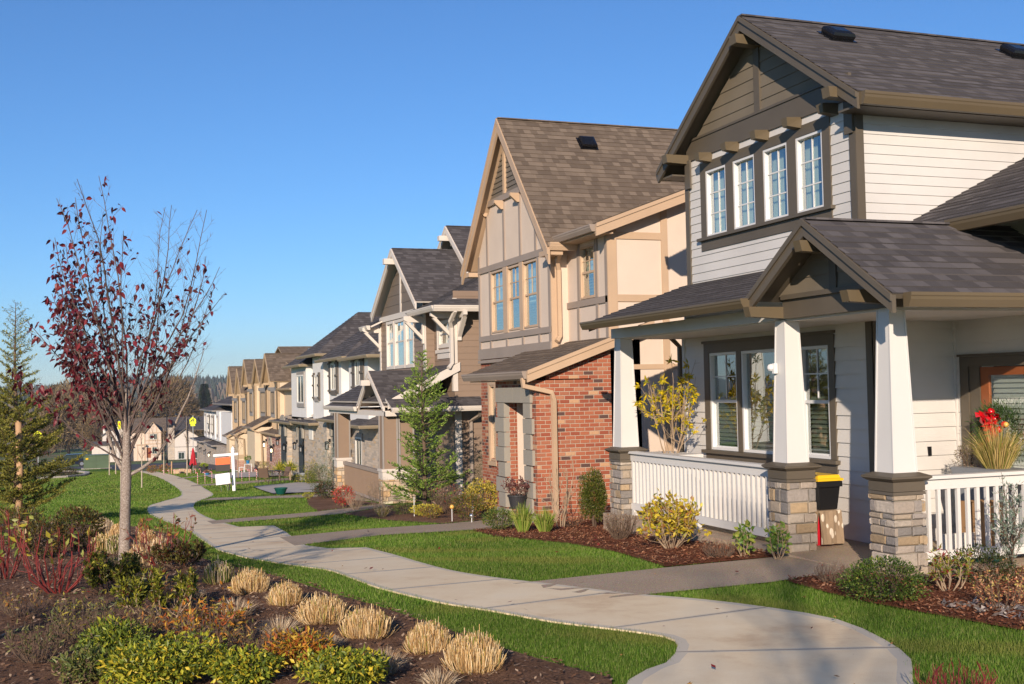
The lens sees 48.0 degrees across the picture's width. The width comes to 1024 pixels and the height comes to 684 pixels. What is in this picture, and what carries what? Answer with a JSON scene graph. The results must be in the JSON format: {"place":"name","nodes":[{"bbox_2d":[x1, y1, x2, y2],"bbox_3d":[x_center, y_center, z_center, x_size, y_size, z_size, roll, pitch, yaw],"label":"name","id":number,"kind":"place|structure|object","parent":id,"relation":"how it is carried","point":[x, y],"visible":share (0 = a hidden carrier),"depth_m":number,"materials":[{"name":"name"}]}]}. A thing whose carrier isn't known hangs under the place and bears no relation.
{"place":"outdoors","nodes":[
{"label":"outdoors","id":0,"kind":"place"},
{"bbox_2d":[10,462,215,470],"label":"road","id":1,"kind":"structure","parent":0,"point":[177,465],"depth_m":120.70,"materials":[{"name":"grey asphalt"}]},
{"bbox_2d":[0,432,1023,683],"bbox_3d":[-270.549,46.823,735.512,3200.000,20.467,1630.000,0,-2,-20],"label":"ground","id":2,"kind":"structure","parent":0,"point":[48,456],"depth_m":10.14,"materials":[{"name":"green plant"}]},
{"bbox_2d":[36,377,103,453],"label":"bare tree","id":3,"kind":"object","parent":2,"relation":"on","point":[69,435],"visible":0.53,"depth_m":396.19,"materials":[{"name":"brown plant"}]},
{"bbox_2d":[81,454,111,468],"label":"utility cabinet","id":4,"kind":"object","parent":2,"relation":"on","point":[95,461],"visible":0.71,"depth_m":119.35,"materials":[{"name":"green metal"}]},
{"bbox_2d":[76,410,117,451],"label":"bare tree","id":5,"kind":"object","parent":2,"relation":"on","point":[91,431],"visible":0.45,"depth_m":392.06,"materials":[{"name":"brown plant"}]},
{"bbox_2d":[131,418,174,460],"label":"tudor house","id":6,"kind":"structure","parent":2,"relation":"on","point":[148,442],"depth_m":371.91,"materials":[{"name":"beige paint"}]},
{"bbox_2d":[140,374,200,443],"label":"bare tree","id":7,"kind":"object","parent":2,"relation":"on","point":[181,397],"visible":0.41,"depth_m":418.28,"materials":[{"name":"brown plant"}]},
{"bbox_2d":[163,416,203,459],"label":"house","id":8,"kind":"structure","parent":2,"relation":"on","point":[180,447],"depth_m":373.67,"materials":[{"name":"grey paint"}]},
{"bbox_2d":[190,396,231,464],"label":"stucco house","id":9,"kind":"structure","parent":2,"relation":"on","point":[217,424],"depth_m":120.42,"materials":[{"name":"white paint"}]},
{"bbox_2d":[213,446,237,490],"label":"sign post","id":10,"kind":"object","parent":2,"relation":"on","point":[222,464],"visible":0.95,"depth_m":45.18,"materials":[{"name":"wood"}]},
{"bbox_2d":[222,346,311,472],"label":"tan house","id":11,"kind":"structure","parent":2,"relation":"on","point":[259,391],"depth_m":82.43,"materials":[{"name":"paint"}]},
{"bbox_2d":[253,482,333,492],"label":"patio slab","id":12,"kind":"structure","parent":2,"relation":"on","point":[297,487],"depth_m":46.00,"materials":[{"name":"concrete"}]},
{"bbox_2d":[208,504,390,523],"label":"walkway","id":13,"kind":"structure","parent":2,"relation":"on","point":[336,511],"depth_m":25.96,"materials":[{"name":"grey concrete"}]},
{"bbox_2d":[0,523,612,683],"bbox_3d":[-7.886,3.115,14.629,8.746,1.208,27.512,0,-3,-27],"label":"mulch bed","id":14,"kind":"object","parent":2,"relation":"on","point":[498,677],"visible":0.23,"depth_m":9.38,"materials":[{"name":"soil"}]},
{"bbox_2d":[0,504,33,578],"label":"dogwood shrub","id":15,"kind":"object","parent":14,"relation":"on","point":[10,546],"visible":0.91,"depth_m":13.56,"materials":[{"name":"red plant"}]},
{"bbox_2d":[15,420,22,526],"bbox_3d":[-10.689,2.928,24.968,0.202,2.457,0.145,-2,-3,29],"label":"wooden stake","id":16,"kind":"object","parent":14,"relation":"on","point":[18,425],"visible":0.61,"depth_m":24.92,"materials":[{"name":"brown wood"}]},
{"bbox_2d":[0,506,46,545],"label":"azalea shrub","id":17,"kind":"object","parent":14,"relation":"on","point":[17,515],"visible":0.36,"depth_m":19.66,"materials":[{"name":"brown plant"}]},
{"bbox_2d":[0,586,54,618],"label":"spirea shrub","id":18,"kind":"object","parent":14,"relation":"on","point":[7,601],"visible":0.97,"depth_m":10.23,"materials":[{"name":"brown plant"}]},
{"bbox_2d":[3,610,79,664],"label":"spirea shrub","id":19,"kind":"object","parent":14,"relation":"on","point":[24,651],"visible":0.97,"depth_m":8.32,"materials":[{"name":"brown plant"}]},
{"bbox_2d":[11,515,72,558],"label":"azalea shrub","id":20,"kind":"object","parent":14,"relation":"on","point":[52,526],"visible":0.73,"depth_m":16.45,"materials":[{"name":"green plant"}]},
{"bbox_2d":[0,299,86,519],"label":"fir tree","id":21,"kind":"object","parent":14,"relation":"on","point":[29,486],"visible":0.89,"depth_m":25.21,"materials":[{"name":"green plant"}]},
{"bbox_2d":[4,524,99,593],"bbox_3d":[-4.694,2.255,11.868,0.978,0.793,0.876,1,-3,-41],"label":"dogwood shrub","id":22,"kind":"object","parent":14,"relation":"on","point":[42,585],"visible":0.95,"depth_m":11.85,"materials":[{"name":"red plant"}]},
{"bbox_2d":[50,503,105,550],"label":"azalea shrub","id":23,"kind":"object","parent":14,"relation":"on","point":[94,520],"visible":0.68,"depth_m":17.82,"materials":[{"name":"green plant"}]},
{"bbox_2d":[48,640,114,683],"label":"spirea shrub","id":24,"kind":"object","parent":14,"relation":"on","point":[72,661],"visible":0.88,"depth_m":7.60,"materials":[{"name":"green plant"}]},
{"bbox_2d":[42,587,120,642],"bbox_3d":[-3.385,2.182,9.102,0.612,0.443,0.587,0,-2,-20],"label":"spirea shrub","id":25,"kind":"object","parent":14,"relation":"on","point":[63,619],"visible":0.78,"depth_m":9.08,"materials":[{"name":"brown plant"}]},
{"bbox_2d":[81,547,141,592],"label":"azalea shrub","id":26,"kind":"object","parent":14,"relation":"on","point":[95,567],"visible":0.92,"depth_m":11.63,"materials":[{"name":"green plant"}]},
{"bbox_2d":[73,614,157,665],"bbox_3d":[-2.817,2.142,8.191,0.603,0.403,0.539,0,-2,-20],"label":"spirea shrub","id":27,"kind":"object","parent":14,"relation":"on","point":[108,633],"visible":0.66,"depth_m":8.14,"materials":[{"name":"green plant"}]},
{"bbox_2d":[6,176,226,560],"bbox_3d":[-5.031,0.340,14.568,2.640,5.143,2.628,-1,-2,-2],"label":"plum tree","id":28,"kind":"object","parent":14,"relation":"on","point":[82,345],"visible":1,"depth_m":14.99,"materials":[{"name":"red plant"}]},
{"bbox_2d":[104,602,167,641],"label":"spirea shrub","id":29,"kind":"object","parent":14,"relation":"on","point":[151,621],"visible":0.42,"depth_m":8.88,"materials":[{"name":"brown plant"}]},
{"bbox_2d":[109,566,198,619],"bbox_3d":[-3.047,2.173,9.976,0.711,0.553,0.730,-1,-2,5],"label":"azalea shrub","id":30,"kind":"object","parent":14,"relation":"on","point":[140,590],"visible":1,"depth_m":9.78,"materials":[{"name":"green plant"}]},
{"bbox_2d":[121,514,196,564],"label":"dogwood shrub","id":31,"kind":"object","parent":14,"relation":"on","point":[142,530],"visible":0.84,"depth_m":14.45,"materials":[{"name":"brown plant"}]},
{"bbox_2d":[95,626,234,683],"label":"spirea shrub","id":32,"kind":"object","parent":14,"relation":"on","point":[141,662],"visible":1,"depth_m":7.40,"materials":[{"name":"green plant"}]},
{"bbox_2d":[149,538,206,568],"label":"azalea shrub","id":33,"kind":"object","parent":14,"relation":"on","point":[198,552],"visible":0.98,"depth_m":13.96,"materials":[{"name":"green plant"}]},
{"bbox_2d":[158,580,252,652],"bbox_3d":[-2.272,2.076,8.618,0.719,0.558,0.633,-3,-3,36],"label":"spirea shrub","id":34,"kind":"object","parent":14,"relation":"on","point":[224,622],"visible":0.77,"depth_m":8.57,"materials":[{"name":"orange plant"}]},
{"bbox_2d":[201,558,236,584],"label":"ornamental grass","id":35,"kind":"object","parent":14,"relation":"on","point":[218,571],"depth_m":12.15,"materials":[{"name":"green plant"}]},
{"bbox_2d":[205,643,287,683],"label":"spirea shrub","id":36,"kind":"object","parent":14,"relation":"on","point":[256,667],"visible":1,"depth_m":7.36,"materials":[{"name":"green plant"}]},
{"bbox_2d":[227,565,273,594],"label":"ornamental grass","id":37,"kind":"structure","parent":14,"relation":"on","point":[245,582],"depth_m":11.31,"materials":[{"name":"beige plant"}]},
{"bbox_2d":[216,618,288,657],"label":"spirea shrub","id":38,"kind":"object","parent":14,"relation":"on","point":[241,642],"visible":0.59,"depth_m":8.21,"materials":[{"name":"brown plant"}]},
{"bbox_2d":[266,579,307,605],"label":"ornamental grass","id":39,"kind":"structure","parent":14,"relation":"on","point":[286,594],"depth_m":10.47,"materials":[{"name":"beige plant"}]},
{"bbox_2d":[258,625,334,668],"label":"spirea shrub","id":40,"kind":"object","parent":14,"relation":"on","point":[298,642],"visible":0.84,"depth_m":7.91,"materials":[{"name":"orange plant"}]},
{"bbox_2d":[289,592,354,624],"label":"ornamental grass","id":41,"kind":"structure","parent":14,"relation":"on","point":[322,609],"depth_m":9.57,"materials":[{"name":"beige plant"}]},
{"bbox_2d":[290,643,389,683],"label":"spirea shrub","id":42,"kind":"object","parent":14,"relation":"on","point":[326,667],"visible":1,"depth_m":7.15,"materials":[{"name":"green plant"}]},
{"bbox_2d":[337,604,397,639],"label":"ornamental grass","id":43,"kind":"object","parent":14,"relation":"on","point":[362,623],"depth_m":8.87,"materials":[{"name":"beige plant"}]},
{"bbox_2d":[370,646,411,675],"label":"ornamental grass","id":44,"kind":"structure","parent":14,"relation":"on","point":[393,663],"depth_m":7.67,"materials":[{"name":"grey plant"}]},
{"bbox_2d":[399,616,452,654],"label":"ornamental grass","id":45,"kind":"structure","parent":14,"relation":"on","point":[430,637],"depth_m":8.28,"materials":[{"name":"beige plant"}]},
{"bbox_2d":[415,666,461,683],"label":"ornamental grass","id":46,"kind":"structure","parent":14,"relation":"on","point":[437,678],"depth_m":7.19,"materials":[{"name":"beige plant"}]},
{"bbox_2d":[439,624,508,675],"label":"ornamental grass","id":47,"kind":"object","parent":14,"relation":"on","point":[479,652],"depth_m":7.64,"materials":[{"name":"beige plant"}]},
{"bbox_2d":[268,312,380,479],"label":"stucco house","id":48,"kind":"structure","parent":2,"relation":"on","point":[344,357],"depth_m":56.26,"materials":[{"name":"white paint"}]},
{"bbox_2d":[307,496,379,510],"bbox_3d":[-4.878,4.498,32.669,2.266,0.530,10.682,-1,-2,-7],"label":"mulch bed","id":49,"kind":"object","parent":2,"relation":"on","point":[321,503],"visible":0.6,"depth_m":30.92,"materials":[{"name":"soil"}]},
{"bbox_2d":[323,225,482,503],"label":"brown house","id":50,"kind":"structure","parent":2,"relation":"on","point":[425,299],"depth_m":32.31,"materials":[{"name":"brown wood"}]},
{"bbox_2d":[386,321,394,369],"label":"window","id":51,"kind":"structure","parent":50,"relation":"in","point":[389,325],"depth_m":36.48,"materials":[{"name":"white glass"}]},
{"bbox_2d":[394,318,405,368],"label":"window","id":52,"kind":"structure","parent":50,"relation":"in","point":[399,325],"depth_m":35.41,"materials":[{"name":"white glass"}]},
{"bbox_2d":[404,321,414,367],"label":"window","id":53,"kind":"structure","parent":50,"relation":"in","point":[409,334],"depth_m":34.32,"materials":[{"name":"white glass"}]},
{"bbox_2d":[280,519,534,544],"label":"walkway","id":54,"kind":"structure","parent":2,"relation":"on","point":[328,536],"depth_m":19.62,"materials":[{"name":"grey concrete"}]},
{"bbox_2d":[345,500,496,522],"bbox_3d":[-1.701,3.740,25.515,3.800,0.441,8.450,0,-2,-20],"label":"mulch bed","id":55,"kind":"object","parent":2,"relation":"on","point":[441,518],"visible":0.4,"depth_m":23.63,"materials":[{"name":"soil"}]},
{"bbox_2d":[383,350,471,504],"bbox_3d":[-2.047,2.064,27.570,2.115,3.826,2.205,-1,-2,-7],"label":"cypress tree","id":56,"kind":"object","parent":55,"relation":"on","point":[411,479],"visible":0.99,"depth_m":27.39,"materials":[{"name":"green plant"}]},
{"bbox_2d":[421,481,465,513],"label":"hydrangea shrub","id":57,"kind":"object","parent":55,"relation":"on","point":[446,501],"visible":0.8,"depth_m":24.05,"materials":[{"name":"brown plant"}]},
{"bbox_2d":[448,492,482,519],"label":"nandina shrub","id":58,"kind":"object","parent":55,"relation":"on","point":[473,502],"visible":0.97,"depth_m":21.87,"materials":[{"name":"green plant"}]},
{"bbox_2d":[461,477,497,514],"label":"euonymus shrub","id":59,"kind":"object","parent":55,"relation":"on","point":[488,490],"visible":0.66,"depth_m":23.24,"materials":[{"name":"yellow plant"}]},
{"bbox_2d":[460,117,686,522],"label":"brick house","id":60,"kind":"structure","parent":2,"relation":"on","point":[574,225],"depth_m":22.35,"materials":[{"name":"beige paint"}]},
{"bbox_2d":[489,385,494,460],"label":"window","id":61,"kind":"structure","parent":60,"relation":"in","point":[491,387],"depth_m":26.04,"materials":[{"name":"beige glass"}]},
{"bbox_2d":[491,269,503,332],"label":"window","id":62,"kind":"structure","parent":60,"relation":"in","point":[496,277],"depth_m":25.73,"materials":[{"name":"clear glass"}]},
{"bbox_2d":[507,265,519,330],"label":"window","id":63,"kind":"structure","parent":60,"relation":"in","point":[513,271],"depth_m":24.76,"materials":[{"name":"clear glass"}]},
{"bbox_2d":[523,259,537,327],"bbox_3d":[0.404,-0.986,23.687,0.073,1.370,0.790,0,-2,-20],"label":"window","id":64,"kind":"structure","parent":60,"relation":"in","point":[530,308],"depth_m":23.80,"materials":[{"name":"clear glass"}]},
{"bbox_2d":[579,244,594,299],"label":"window","id":65,"kind":"structure","parent":60,"relation":"in","point":[586,253],"depth_m":21.95,"materials":[{"name":"clear glass"}]},
{"bbox_2d":[473,519,784,566],"bbox_3d":[1.967,2.796,16.696,3.600,0.430,7.700,0,-2,-20],"label":"bark bed","id":66,"kind":"object","parent":2,"relation":"on","point":[666,564],"visible":0.46,"depth_m":14.50,"materials":[{"name":"wood"}]},
{"bbox_2d":[481,507,514,530],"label":"nandina shrub","id":67,"kind":"object","parent":66,"relation":"on","point":[494,514],"visible":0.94,"depth_m":18.60,"materials":[{"name":"green plant"}]},
{"bbox_2d":[507,501,534,532],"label":"ornamental grass","id":68,"kind":"object","parent":66,"relation":"on","point":[522,520],"depth_m":17.94,"materials":[{"name":"green plant"}]},
{"bbox_2d":[527,505,557,531],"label":"ornamental grass","id":69,"kind":"object","parent":66,"relation":"on","point":[545,523],"depth_m":17.59,"materials":[{"name":"green plant"}]},
{"bbox_2d":[532,456,580,527],"bbox_3d":[0.804,2.417,18.552,0.693,1.265,0.699,-3,-3,32],"label":"young tree","id":70,"kind":"object","parent":66,"relation":"on","point":[567,496],"visible":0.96,"depth_m":18.56,"materials":[{"name":"brown plant"}]},
{"bbox_2d":[577,467,607,526],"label":"yew shrub","id":71,"kind":"object","parent":66,"relation":"on","point":[594,489],"visible":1,"depth_m":18.27,"materials":[{"name":"green plant"}]},
{"bbox_2d":[599,506,638,538],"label":"barberry shrub","id":72,"kind":"object","parent":66,"relation":"on","point":[622,531],"visible":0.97,"depth_m":15.67,"materials":[{"name":"brown plant"}]},
{"bbox_2d":[636,487,712,548],"bbox_3d":[1.932,2.178,14.137,0.886,0.820,0.797,0,-3,-30],"label":"euonymus shrub","id":73,"kind":"object","parent":66,"relation":"on","point":[681,520],"visible":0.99,"depth_m":14.05,"materials":[{"name":"yellow plant"}]},
{"bbox_2d":[732,519,756,556],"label":"hydrangea shrub","id":74,"kind":"object","parent":66,"relation":"on","point":[742,538],"visible":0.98,"depth_m":13.10,"materials":[{"name":"green plant"}]},
{"bbox_2d":[764,521,792,559],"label":"hydrangea shrub","id":75,"kind":"object","parent":66,"relation":"on","point":[774,538],"visible":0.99,"depth_m":12.83,"materials":[{"name":"green plant"}]},
{"bbox_2d":[513,556,856,597],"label":"walkway","id":76,"kind":"structure","parent":2,"relation":"on","point":[691,577],"depth_m":11.74,"materials":[{"name":"grey concrete"}]},
{"bbox_2d":[474,517,1023,629],"bbox_3d":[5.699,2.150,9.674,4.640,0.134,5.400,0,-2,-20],"label":"bark bed","id":77,"kind":"object","parent":2,"relation":"on","point":[829,589],"visible":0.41,"depth_m":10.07,"materials":[{"name":"wood"}]},
{"bbox_2d":[814,561,850,582],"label":"barberry shrub","id":78,"kind":"object","parent":77,"relation":"on","point":[825,578],"visible":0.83,"depth_m":11.05,"materials":[{"name":"brown plant"}]},
{"bbox_2d":[835,554,931,602],"bbox_3d":[3.239,2.071,10.064,0.795,0.442,0.686,-1,-2,4],"label":"boxwood shrub","id":79,"kind":"object","parent":77,"relation":"on","point":[903,568],"visible":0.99,"depth_m":9.99,"materials":[{"name":"green plant"}]},
{"bbox_2d":[926,543,973,590],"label":"pieris shrub","id":80,"kind":"object","parent":77,"relation":"on","point":[943,557],"visible":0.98,"depth_m":10.38,"materials":[{"name":"green plant"}]},
{"bbox_2d":[941,596,1023,617],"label":"pebbles","id":81,"kind":"object","parent":77,"relation":"on","point":[1016,607],"visible":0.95,"depth_m":9.42,"materials":[{"name":"grey stone"}]},
{"bbox_2d":[946,543,1020,584],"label":"boxwood shrub","id":82,"kind":"object","parent":77,"relation":"on","point":[991,558],"visible":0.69,"depth_m":10.80,"materials":[{"name":"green plant"}]},
{"bbox_2d":[969,564,1023,609],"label":"spirea shrub","id":83,"kind":"object","parent":77,"relation":"on","point":[1018,585],"visible":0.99,"depth_m":9.38,"materials":[{"name":"beige plant"}]},
{"bbox_2d":[987,473,1023,573],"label":"juniper shrub","id":84,"kind":"object","parent":77,"relation":"on","point":[1006,527],"visible":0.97,"depth_m":11.21,"materials":[{"name":"green plant"}]},
{"bbox_2d":[579,14,1023,575],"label":"white house","id":85,"kind":"structure","parent":2,"relation":"on","point":[847,302],"depth_m":14.28,"materials":[{"name":"white wood"}]},
{"bbox_2d":[652,451,702,514],"bbox_3d":[2.419,2.128,17.252,0.460,0.927,1.030,0,-2,-20],"label":"white planter","id":86,"kind":"object","parent":85,"relation":"on","point":[688,454],"visible":0.13,"depth_m":16.86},
{"bbox_2d":[632,354,707,453],"bbox_3d":[2.311,0.994,17.277,1.144,1.652,0.830,0,-2,-20],"label":"wisteria shrub","id":87,"kind":"object","parent":86,"relation":"on","point":[672,404],"visible":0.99,"depth_m":17.20,"materials":[{"name":"yellow plant"}]},
{"bbox_2d":[705,165,726,235],"bbox_3d":[3.282,-2.096,17.223,0.518,1.000,0.585,0,-2,-20],"label":"window","id":88,"kind":"structure","parent":85,"relation":"in","point":[715,178],"depth_m":17.38,"materials":[{"name":"clear glass"}]},
{"bbox_2d":[709,352,737,450],"bbox_3d":[3.374,0.875,17.103,0.518,1.445,0.780,0,-2,-20],"label":"window","id":89,"kind":"structure","parent":85,"relation":"in","point":[723,382],"depth_m":17.34,"materials":[{"name":"clear glass"}]},
{"bbox_2d":[733,154,755,228],"bbox_3d":[3.551,-2.131,16.492,0.518,1.000,0.575,0,-2,-20],"label":"window","id":90,"kind":"structure","parent":85,"relation":"in","point":[743,168],"depth_m":16.65,"materials":[{"name":"clear glass"}]},
{"bbox_2d":[741,349,773,453],"bbox_3d":[3.780,0.823,16.001,0.518,1.445,1.330,0,-2,-20],"label":"window","id":91,"kind":"structure","parent":85,"relation":"in","point":[757,382],"depth_m":16.48,"materials":[{"name":"clear glass"}]},
{"bbox_2d":[763,142,787,220],"bbox_3d":[3.827,-2.167,15.742,0.518,1.000,0.585,0,-2,-20],"label":"window","id":92,"kind":"structure","parent":85,"relation":"in","point":[774,158],"depth_m":15.90,"materials":[{"name":"clear glass"}]},
{"bbox_2d":[795,129,823,212],"bbox_3d":[4.098,-2.202,15.005,0.518,1.000,0.588,0,-2,-20],"label":"window","id":93,"kind":"structure","parent":85,"relation":"in","point":[809,166],"depth_m":15.16,"materials":[{"name":"glass"}]},
{"bbox_2d":[801,345,830,458],"bbox_3d":[4.161,0.774,14.965,0.518,1.445,0.640,0,-2,-20],"label":"window","id":94,"kind":"structure","parent":85,"relation":"in","point":[814,358],"depth_m":15.16,"materials":[{"name":"clear glass"}]},
{"bbox_2d":[813,509,843,544],"bbox_3d":[3.645,2.213,13.971,0.357,0.414,0.761,0,-2,-20],"label":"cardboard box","id":95,"kind":"object","parent":85,"relation":"on","point":[832,530],"visible":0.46,"depth_m":13.64,"materials":[{"name":"brown cardboard"}]},
{"bbox_2d":[812,472,842,509],"bbox_3d":[3.655,1.806,14.037,0.360,0.410,0.780,0,-2,-20],"label":"storage tote","id":96,"kind":"object","parent":95,"relation":"on","point":[828,485],"visible":0.6,"depth_m":13.71,"materials":[{"name":"black plastic"}]},
{"bbox_2d":[961,499,1006,559],"bbox_3d":[5.112,2.035,12.482,0.320,0.622,0.340,0,-2,-20],"label":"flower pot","id":97,"kind":"object","parent":85,"relation":"on","point":[963,521],"visible":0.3,"depth_m":12.36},
{"bbox_2d":[950,465,1023,556],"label":"porch planter","id":98,"kind":"object","parent":85,"relation":"on","point":[961,469],"visible":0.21,"depth_m":12.76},
{"bbox_2d":[962,417,1023,468],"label":"ornamental grass","id":99,"kind":"object","parent":98,"relation":"on","point":[993,453],"depth_m":12.76,"materials":[{"name":"beige plant"}]},
{"bbox_2d":[965,393,1023,466],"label":"flower arrangement","id":100,"kind":"object","parent":98,"relation":"on","point":[995,413],"visible":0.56,"depth_m":13.32,"materials":[{"name":"red plant"}]},
{"bbox_2d":[980,366,1023,467],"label":"door","id":101,"kind":"structure","parent":85,"relation":"in","point":[1014,395],"depth_m":13.46,"materials":[{"name":"orange wood"}]},
{"bbox_2d":[913,657,997,683],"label":"dogwood shrub","id":102,"kind":"object","parent":2,"relation":"on","point":[935,672],"visible":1,"depth_m":6.72,"materials":[{"name":"plant"}]},
{"bbox_2d":[0,0,1023,387],"label":"sky","id":103,"kind":"structure","parent":0,"point":[317,139],"materials":[{"name":"blue"}]},
{"bbox_2d":[140,471,912,683],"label":"path","id":104,"kind":"structure","parent":0,"point":[750,644],"depth_m":9.65,"materials":[{"name":"concrete"}]},
{"bbox_3d":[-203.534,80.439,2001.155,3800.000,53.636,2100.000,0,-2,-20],"label":"hills","id":105,"kind":"structure","parent":0,"visible":0},
{"bbox_2d":[0,374,229,414],"bbox_3d":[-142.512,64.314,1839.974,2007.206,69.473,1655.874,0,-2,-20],"label":"hillside woods","id":106,"kind":"object","parent":105,"relation":"on","point":[217,388],"visible":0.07,"depth_m":1744.85,"materials":[{"name":"green plant"}]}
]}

